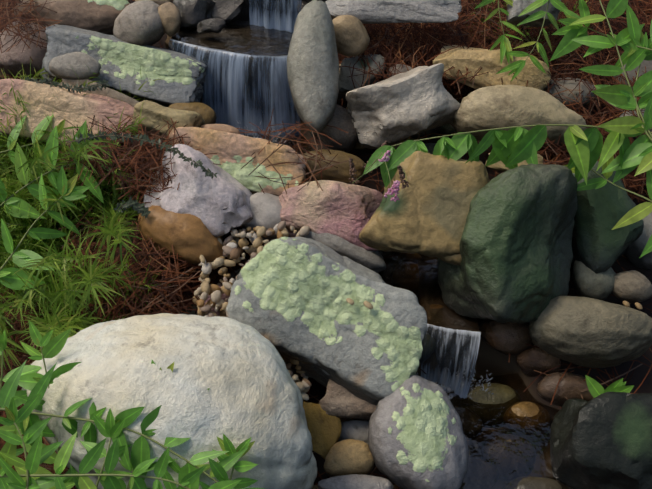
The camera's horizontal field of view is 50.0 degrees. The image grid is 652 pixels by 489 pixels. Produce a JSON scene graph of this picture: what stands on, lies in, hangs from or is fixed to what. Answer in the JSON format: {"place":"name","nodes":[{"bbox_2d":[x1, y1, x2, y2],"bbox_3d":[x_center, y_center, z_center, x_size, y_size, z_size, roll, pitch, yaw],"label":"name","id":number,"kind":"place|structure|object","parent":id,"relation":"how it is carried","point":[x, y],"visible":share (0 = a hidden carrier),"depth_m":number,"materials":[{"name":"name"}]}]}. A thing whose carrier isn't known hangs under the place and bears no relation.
{"place":"outdoors","nodes":[
{"label":"outdoors","id":0,"kind":"place"},
{"bbox_2d":[197,18,225,32],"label":"ledge rock","id":1,"kind":"object","parent":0,"point":[214,25],"visible":0.98,"depth_m":2.23,"materials":[{"name":"grey stone"}]},
{"bbox_2d":[0,0,651,484],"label":"ground","id":2,"kind":"structure","parent":0,"point":[490,360],"depth_m":2.02,"materials":[{"name":"soil"}]},
{"bbox_2d":[0,21,46,78],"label":"rock","id":3,"kind":"object","parent":2,"relation":"on","point":[14,59],"visible":0.46,"depth_m":2.25,"materials":[{"name":"stone"}]},
{"bbox_2d":[165,36,173,50],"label":"rock","id":4,"kind":"object","parent":2,"relation":"on","point":[168,45],"visible":0.02,"depth_m":2.35,"materials":[{"name":"brown stone"}]},
{"bbox_2d":[180,304,203,315],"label":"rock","id":5,"kind":"object","parent":2,"relation":"on","point":[192,312],"visible":0.1,"depth_m":1.97,"materials":[{"name":"brown stone"}]},
{"bbox_2d":[173,21,270,116],"bbox_3d":[-0.286,-0.715,2.678,0.413,0.478,0.892,1,42,1],"label":"ledge rock","id":6,"kind":"object","parent":2,"relation":"on","point":[251,79],"visible":0.04,"depth_m":2.27,"materials":[{"name":"black stone"}]},
{"bbox_2d":[173,0,179,7],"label":"rock","id":7,"kind":"object","parent":6,"relation":"on","point":[175,2],"visible":0.04,"depth_m":2.32,"materials":[{"name":"grey stone"}]},
{"bbox_2d":[178,0,214,28],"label":"ledge rock","id":8,"kind":"object","parent":6,"relation":"on","point":[193,13],"visible":0.58,"depth_m":2.28,"materials":[{"name":"grey stone"}]},
{"bbox_2d":[211,0,243,22],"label":"ledge rock","id":9,"kind":"object","parent":6,"relation":"on","point":[227,11],"visible":0.69,"depth_m":2.31,"materials":[{"name":"grey stone"}]},
{"bbox_2d":[171,25,292,55],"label":"water","id":10,"kind":"structure","parent":6,"relation":"on","point":[255,40],"depth_m":2.25,"materials":[{"name":"liquid"}]},
{"bbox_2d":[158,2,180,36],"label":"rock","id":11,"kind":"object","parent":10,"relation":"on","point":[169,14],"visible":0.9,"depth_m":2.22,"materials":[{"name":"brown stone"}]},
{"bbox_2d":[249,0,301,31],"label":"waterfall","id":12,"kind":"object","parent":10,"relation":"on","point":[271,18],"visible":0.94,"depth_m":2.28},
{"bbox_2d":[301,1,307,9],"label":"ledge rock","id":13,"kind":"object","parent":6,"relation":"on","point":[303,4],"visible":0.04,"depth_m":2.27,"materials":[{"name":"grey stone"}]},
{"bbox_2d":[222,268,240,284],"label":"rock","id":14,"kind":"object","parent":2,"relation":"on","point":[237,272],"visible":0.12,"depth_m":2.02,"materials":[{"name":"black stone"}]},
{"bbox_2d":[169,39,300,137],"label":"waterfall","id":15,"kind":"object","parent":2,"relation":"on","point":[228,106],"visible":0.54,"depth_m":2.22,"materials":[{"name":"liquid"}]},
{"bbox_2d":[168,127,306,195],"bbox_3d":[-0.259,-0.242,2.069,0.420,0.168,0.119,8,0,1],"label":"rock","id":16,"kind":"object","parent":2,"relation":"on","point":[233,156],"visible":0.65,"depth_m":2.02,"materials":[{"name":"beige stone"}]},
{"bbox_2d":[200,124,239,133],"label":"rock","id":17,"kind":"object","parent":16,"relation":"on","point":[225,128],"visible":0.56,"depth_m":2.06,"materials":[{"name":"beige stone"}]},
{"bbox_2d":[244,134,313,153],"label":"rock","id":18,"kind":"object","parent":2,"relation":"on","point":[308,148],"visible":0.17,"depth_m":2.25,"materials":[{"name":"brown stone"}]},
{"bbox_2d":[228,120,289,142],"bbox_3d":[-0.288,-0.360,2.240,0.343,0.068,0.075,1,42,1],"label":"water splash","id":19,"kind":"object","parent":18,"relation":"on","point":[254,135],"visible":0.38,"depth_m":2.24,"materials":[{"name":"white liquid"}]},
{"bbox_2d":[238,0,326,20],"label":"ledge rock","id":20,"kind":"object","parent":2,"relation":"on","point":[244,16],"visible":0.02,"depth_m":2.34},
{"bbox_2d":[290,368,300,378],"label":"pebbles","id":21,"kind":"object","parent":2,"relation":"on","point":[294,371],"depth_m":1.88,"materials":[{"name":"stone"}]},
{"bbox_2d":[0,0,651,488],"bbox_3d":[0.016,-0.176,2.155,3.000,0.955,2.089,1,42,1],"label":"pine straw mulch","id":22,"kind":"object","parent":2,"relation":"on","point":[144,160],"visible":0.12,"depth_m":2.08,"materials":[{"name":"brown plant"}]},
{"bbox_2d":[14,0,129,34],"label":"rock","id":23,"kind":"object","parent":22,"relation":"on","point":[100,16],"visible":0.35,"depth_m":2.27,"materials":[{"name":"brown stone"}]},
{"bbox_2d":[40,24,206,106],"bbox_3d":[-0.657,-0.565,2.223,0.552,0.206,0.153,14,0,1],"label":"rock","id":24,"kind":"object","parent":22,"relation":"on","point":[182,76],"visible":0.75,"depth_m":2.16,"materials":[{"name":"stone"}]},
{"bbox_2d":[113,0,164,45],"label":"rock","id":25,"kind":"object","parent":24,"relation":"on","point":[139,23],"visible":0.85,"depth_m":2.22,"materials":[{"name":"grey stone"}]},
{"bbox_2d":[135,0,171,4],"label":"rock","id":26,"kind":"object","parent":22,"relation":"on","point":[159,2],"visible":0.17,"depth_m":2.31,"materials":[{"name":"stone"}]},
{"bbox_2d":[132,100,204,139],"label":"rock","id":27,"kind":"object","parent":22,"relation":"on","point":[153,114],"visible":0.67,"depth_m":2.04,"materials":[{"name":"beige stone"}]},
{"bbox_2d":[22,313,316,488],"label":"rock","id":28,"kind":"object","parent":22,"relation":"on","point":[239,370],"visible":0.77,"depth_m":1.49,"materials":[{"name":"beige stone"}]},
{"bbox_2d":[138,205,222,263],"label":"rock","id":29,"kind":"object","parent":22,"relation":"on","point":[190,238],"visible":0.79,"depth_m":1.92,"materials":[{"name":"brown stone"}]},
{"bbox_2d":[21,76,217,218],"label":"dried plant leaves","id":30,"kind":"object","parent":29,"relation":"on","point":[143,211],"visible":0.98,"depth_m":1.87,"materials":[{"name":"green plant"}]},
{"bbox_2d":[169,102,216,124],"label":"rock","id":31,"kind":"object","parent":22,"relation":"on","point":[207,113],"visible":0.56,"depth_m":2.13,"materials":[{"name":"brown stone"}]},
{"bbox_2d":[144,144,253,236],"bbox_3d":[-0.356,-0.134,1.989,0.319,0.139,0.226,28,91,1],"label":"rock","id":32,"kind":"object","parent":22,"relation":"on","point":[219,205],"visible":0.75,"depth_m":1.94,"materials":[{"name":"grey stone"}]},
{"bbox_2d":[204,285,229,315],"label":"pebbles","id":33,"kind":"object","parent":22,"relation":"on","point":[223,297],"visible":0.02,"depth_m":1.91,"materials":[{"name":"brown stone"}]},
{"bbox_2d":[0,0,588,369],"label":"threadleaf plant","id":34,"kind":"object","parent":22,"relation":"on","point":[36,167],"depth_m":1.90,"materials":[{"name":"green plant"}]},
{"bbox_2d":[0,79,135,145],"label":"rock","id":35,"kind":"object","parent":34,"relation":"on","point":[44,102],"visible":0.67,"depth_m":2.07,"materials":[{"name":"beige stone"}]},
{"bbox_2d":[60,78,138,106],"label":"rock","id":36,"kind":"object","parent":35,"relation":"on","point":[116,95],"visible":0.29,"depth_m":2.11,"materials":[{"name":"stone"}]},
{"bbox_2d":[49,52,100,79],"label":"rock","id":37,"kind":"object","parent":36,"relation":"on","point":[61,66],"visible":0.94,"depth_m":2.10,"materials":[{"name":"grey stone"}]},
{"bbox_2d":[287,0,338,134],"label":"rock","id":38,"kind":"object","parent":22,"relation":"on","point":[313,69],"visible":1,"depth_m":2.04,"materials":[{"name":"grey stone"}]},
{"bbox_2d":[303,402,341,458],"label":"rock","id":39,"kind":"object","parent":22,"relation":"on","point":[324,428],"visible":0.79,"depth_m":1.75,"materials":[{"name":"brown stone"}]},
{"bbox_2d":[0,0,651,488],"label":"plant","id":40,"kind":"object","parent":22,"relation":"on","point":[512,148],"depth_m":1.76,"materials":[{"name":"green plant"}]},
{"bbox_2d":[302,149,364,183],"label":"rock","id":41,"kind":"object","parent":22,"relation":"on","point":[341,172],"visible":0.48,"depth_m":2.05,"materials":[{"name":"brown stone"}]},
{"bbox_2d":[324,439,374,476],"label":"rock","id":42,"kind":"object","parent":22,"relation":"on","point":[348,456],"visible":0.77,"depth_m":1.72,"materials":[{"name":"brown stone"}]},
{"bbox_2d":[318,474,393,488],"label":"rock","id":43,"kind":"object","parent":22,"relation":"on","point":[354,481],"visible":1,"depth_m":1.68,"materials":[{"name":"grey stone"}]},
{"bbox_2d":[325,0,461,23],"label":"rock","id":44,"kind":"object","parent":22,"relation":"on","point":[398,11],"visible":0.88,"depth_m":2.15,"materials":[{"name":"grey stone"}]},
{"bbox_2d":[385,64,411,79],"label":"rock","id":45,"kind":"object","parent":22,"relation":"on","point":[404,68],"visible":0.19,"depth_m":2.19,"materials":[{"name":"grey stone"}]},
{"bbox_2d":[345,63,460,148],"bbox_3d":[0.233,-0.422,2.099,0.330,0.200,0.139,-21,-1,1],"label":"rock","id":46,"kind":"object","parent":22,"relation":"on","point":[397,108],"visible":0.98,"depth_m":2.06,"materials":[{"name":"grey stone"}]},
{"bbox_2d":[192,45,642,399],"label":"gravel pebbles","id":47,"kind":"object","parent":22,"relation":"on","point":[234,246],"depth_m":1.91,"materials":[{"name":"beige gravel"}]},
{"bbox_2d":[368,374,468,488],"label":"rock","id":48,"kind":"object","parent":22,"relation":"on","point":[416,438],"visible":0.98,"depth_m":1.67,"materials":[{"name":"grey stone"}]},
{"bbox_2d":[433,45,550,89],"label":"rock","id":49,"kind":"object","parent":22,"relation":"on","point":[470,59],"visible":0.75,"depth_m":2.15,"materials":[{"name":"beige stone"}]},
{"bbox_2d":[479,320,531,354],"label":"rock","id":50,"kind":"object","parent":22,"relation":"on","point":[507,338],"visible":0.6,"depth_m":1.92,"materials":[{"name":"brown stone"}]},
{"bbox_2d":[485,153,542,171],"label":"rock","id":51,"kind":"object","parent":22,"relation":"on","point":[499,166],"visible":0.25,"depth_m":1.95,"materials":[{"name":"beige stone"}]},
{"bbox_2d":[452,85,586,148],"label":"rock","id":52,"kind":"object","parent":22,"relation":"on","point":[492,107],"visible":0.62,"depth_m":2.06,"materials":[{"name":"beige stone"}]},
{"bbox_2d":[506,0,560,26],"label":"rock","id":53,"kind":"object","parent":22,"relation":"on","point":[517,8],"visible":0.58,"depth_m":2.13,"materials":[{"name":"grey stone"}]},
{"bbox_2d":[543,77,596,108],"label":"rock","id":54,"kind":"object","parent":22,"relation":"on","point":[570,85],"visible":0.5,"depth_m":2.17,"materials":[{"name":"grey stone"}]},
{"bbox_2d":[529,296,651,367],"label":"rock","id":55,"kind":"object","parent":22,"relation":"on","point":[587,332],"visible":0.98,"depth_m":1.81,"materials":[{"name":"brown stone"}]},
{"bbox_2d":[572,260,615,300],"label":"rock","id":56,"kind":"object","parent":22,"relation":"on","point":[588,282],"visible":0.73,"depth_m":1.92,"materials":[{"name":"grey stone"}]},
{"bbox_2d":[570,161,643,273],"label":"rock","id":57,"kind":"object","parent":22,"relation":"on","point":[599,245],"visible":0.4,"depth_m":1.89,"materials":[{"name":"green stone"}]},
{"bbox_2d":[612,270,651,303],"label":"rock","id":58,"kind":"object","parent":22,"relation":"on","point":[633,286],"visible":0.94,"depth_m":1.91,"materials":[{"name":"brown stone"}]},
{"bbox_2d":[619,108,651,139],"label":"rock","id":59,"kind":"object","parent":22,"relation":"on","point":[622,115],"visible":0.12,"depth_m":2.16,"materials":[{"name":"grey stone"}]},
{"bbox_2d":[225,237,426,405],"bbox_3d":[0.007,0.194,1.823,0.514,0.236,0.332,28,91,1],"label":"rock","id":60,"kind":"object","parent":2,"relation":"on","point":[289,296],"visible":0.9,"depth_m":1.73,"materials":[{"name":"grey stone"}]},
{"bbox_2d":[317,104,358,152],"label":"rock","id":61,"kind":"object","parent":2,"relation":"on","point":[342,120],"visible":0.65,"depth_m":2.12,"materials":[{"name":"grey stone"}]},
{"bbox_2d":[303,231,385,272],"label":"rock","id":62,"kind":"object","parent":2,"relation":"on","point":[373,261],"visible":0.44,"depth_m":1.97,"materials":[{"name":"grey stone"}]},
{"bbox_2d":[319,379,375,419],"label":"rock","id":63,"kind":"object","parent":2,"relation":"on","point":[338,401],"visible":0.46,"depth_m":1.75,"materials":[{"name":"stone"}]},
{"bbox_2d":[338,419,368,444],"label":"rock","id":64,"kind":"object","parent":2,"relation":"on","point":[356,429],"visible":0.33,"depth_m":1.78,"materials":[{"name":"grey stone"}]},
{"bbox_2d":[371,136,413,152],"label":"rock","id":65,"kind":"object","parent":2,"relation":"on","point":[396,146],"visible":0.04,"depth_m":2.19,"materials":[{"name":"grey stone"}]},
{"bbox_2d":[391,262,418,293],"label":"submerged rock","id":66,"kind":"object","parent":2,"relation":"on","point":[408,274],"visible":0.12,"depth_m":2.06,"materials":[{"name":"brown stone"}]},
{"bbox_2d":[398,253,422,263],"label":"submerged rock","id":67,"kind":"object","parent":2,"relation":"on","point":[415,257],"visible":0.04,"depth_m":2.12,"materials":[{"name":"black stone"}]},
{"bbox_2d":[359,151,489,265],"bbox_3d":[0.295,-0.105,1.941,0.370,0.295,0.233,11,0,1],"label":"rock","id":68,"kind":"object","parent":2,"relation":"on","point":[426,213],"visible":0.71,"depth_m":1.83,"materials":[{"name":"brown stone"}]},
{"bbox_2d":[353,152,406,197],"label":"flower spike stems","id":69,"kind":"object","parent":68,"relation":"on","point":[370,166],"visible":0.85,"depth_m":1.81,"materials":[{"name":"green plant"}]},
{"bbox_2d":[349,141,408,188],"bbox_3d":[0.134,-0.184,1.849,0.113,0.191,0.258,-5,42,-6],"label":"spent flower spike","id":70,"kind":"object","parent":69,"relation":"attached to","point":[352,170],"visible":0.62,"depth_m":1.93,"materials":[{"name":"brown plant"}]},
{"bbox_2d":[378,150,400,201],"bbox_3d":[0.158,-0.166,1.738,0.043,0.070,0.146,-3,42,-3],"label":"flower","id":71,"kind":"object","parent":69,"relation":"attached to","point":[394,189],"visible":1,"depth_m":1.71,"materials":[{"name":"purple plant"}]},
{"bbox_2d":[411,128,438,142],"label":"rock","id":72,"kind":"object","parent":2,"relation":"on","point":[422,134],"visible":0.1,"depth_m":2.22,"materials":[{"name":"black stone"}]},
{"bbox_2d":[419,333,436,362],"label":"rock","id":73,"kind":"object","parent":2,"relation":"on","point":[432,344],"visible":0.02,"depth_m":1.94,"materials":[{"name":"grey stone"}]},
{"bbox_2d":[425,143,435,153],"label":"rock","id":74,"kind":"object","parent":2,"relation":"on","point":[430,147],"visible":0.08,"depth_m":2.17,"materials":[{"name":"grey stone"}]},
{"bbox_2d":[381,251,491,331],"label":"water pool","id":75,"kind":"structure","parent":2,"relation":"on","point":[468,319],"depth_m":2.01,"materials":[{"name":"brown liquid"}]},
{"bbox_2d":[437,122,456,134],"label":"rock","id":76,"kind":"object","parent":2,"relation":"on","point":[448,129],"visible":0.17,"depth_m":2.23,"materials":[{"name":"black stone"}]},
{"bbox_2d":[416,260,478,377],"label":"dam rock","id":77,"kind":"object","parent":2,"relation":"on","point":[447,324],"visible":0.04,"depth_m":1.96,"materials":[{"name":"brown stone"}]},
{"bbox_2d":[430,304,442,308],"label":"submerged rock","id":78,"kind":"object","parent":77,"relation":"on","point":[435,306],"visible":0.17,"depth_m":1.95,"materials":[{"name":"brown stone"}]},
{"bbox_2d":[420,373,574,488],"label":"water pool","id":79,"kind":"structure","parent":2,"relation":"on","point":[496,460],"depth_m":1.83,"materials":[{"name":"black liquid"}]},
{"bbox_2d":[421,324,480,398],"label":"waterfall","id":80,"kind":"object","parent":79,"relation":"on","point":[459,382],"visible":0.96,"depth_m":1.88,"materials":[{"name":"grey liquid"}]},
{"bbox_2d":[417,369,492,393],"bbox_3d":[0.347,0.376,1.925,0.226,0.068,0.072,1,42,1],"label":"water splash","id":81,"kind":"object","parent":79,"relation":"on","point":[487,379],"visible":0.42,"depth_m":1.92,"materials":[{"name":"white liquid"}]},
{"bbox_2d":[435,370,475,398],"bbox_3d":[0.348,0.397,1.945,0.288,0.001,0.126,1,42,1],"label":"water foam","id":82,"kind":"object","parent":79,"relation":"on","point":[448,391],"visible":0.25,"depth_m":1.93,"materials":[{"name":"white"}]},
{"bbox_2d":[468,383,515,403],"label":"rock","id":83,"kind":"object","parent":79,"relation":"on","point":[502,393],"visible":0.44,"depth_m":1.92,"materials":[{"name":"stone"}]},
{"bbox_2d":[512,402,538,416],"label":"rock","id":84,"kind":"object","parent":79,"relation":"on","point":[526,409],"visible":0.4,"depth_m":1.89,"materials":[{"name":"brown stone"}]},
{"bbox_2d":[517,477,561,488],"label":"rock","id":85,"kind":"object","parent":79,"relation":"on","point":[535,483],"visible":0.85,"depth_m":1.73,"materials":[{"name":"grey stone"}]},
{"bbox_2d":[437,163,576,323],"bbox_3d":[0.489,-0.001,1.861,0.361,0.417,0.268,1,0,1],"label":"rock","id":86,"kind":"object","parent":2,"relation":"on","point":[515,245],"visible":0.94,"depth_m":1.77,"materials":[{"name":"green stone"}]},
{"bbox_2d":[517,345,560,376],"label":"rock","id":87,"kind":"object","parent":2,"relation":"on","point":[530,359],"visible":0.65,"depth_m":1.91,"materials":[{"name":"brown stone"}]},
{"bbox_2d":[537,372,593,405],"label":"rock","id":88,"kind":"object","parent":2,"relation":"on","point":[570,385],"visible":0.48,"depth_m":1.88,"materials":[{"name":"brown stone"}]},
{"bbox_2d":[550,392,651,488],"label":"rock","id":89,"kind":"object","parent":2,"relation":"on","point":[603,441],"visible":1,"depth_m":1.63,"materials":[{"name":"grey stone"}]},
{"bbox_2d":[609,60,651,89],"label":"rock","id":90,"kind":"object","parent":2,"relation":"on","point":[644,63],"visible":0.17,"depth_m":2.28,"materials":[{"name":"grey stone"}]},
{"bbox_2d":[625,212,651,269],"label":"rock","id":91,"kind":"object","parent":2,"relation":"on","point":[634,250],"visible":0.4,"depth_m":2.00,"materials":[{"name":"grey stone"}]},
{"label":"rock","id":92,"kind":"object","parent":2,"relation":"on","visible":0},
{"bbox_2d":[241,192,289,239],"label":"rock","id":93,"kind":"object","parent":92,"relation":"on","point":[265,208],"visible":0.6,"depth_m":1.99,"materials":[{"name":"grey stone"}]},
{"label":"rock","id":94,"kind":"object","parent":2,"relation":"on","visible":0},
{"bbox_2d":[337,54,385,100],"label":"rock","id":95,"kind":"object","parent":94,"relation":"on","point":[346,85],"visible":0.62,"depth_m":2.18,"materials":[{"name":"grey stone"}]},
{"bbox_2d":[332,15,369,56],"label":"rock","id":96,"kind":"object","parent":95,"relation":"on","point":[352,37],"visible":0.83,"depth_m":2.13,"materials":[{"name":"brown stone"}]},
{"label":"rock","id":97,"kind":"object","parent":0,"visible":0},
{"bbox_2d":[279,180,382,250],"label":"rock","id":98,"kind":"object","parent":97,"relation":"on","point":[345,211],"visible":0.71,"depth_m":1.97,"materials":[{"name":"pink stone"}]}
]}

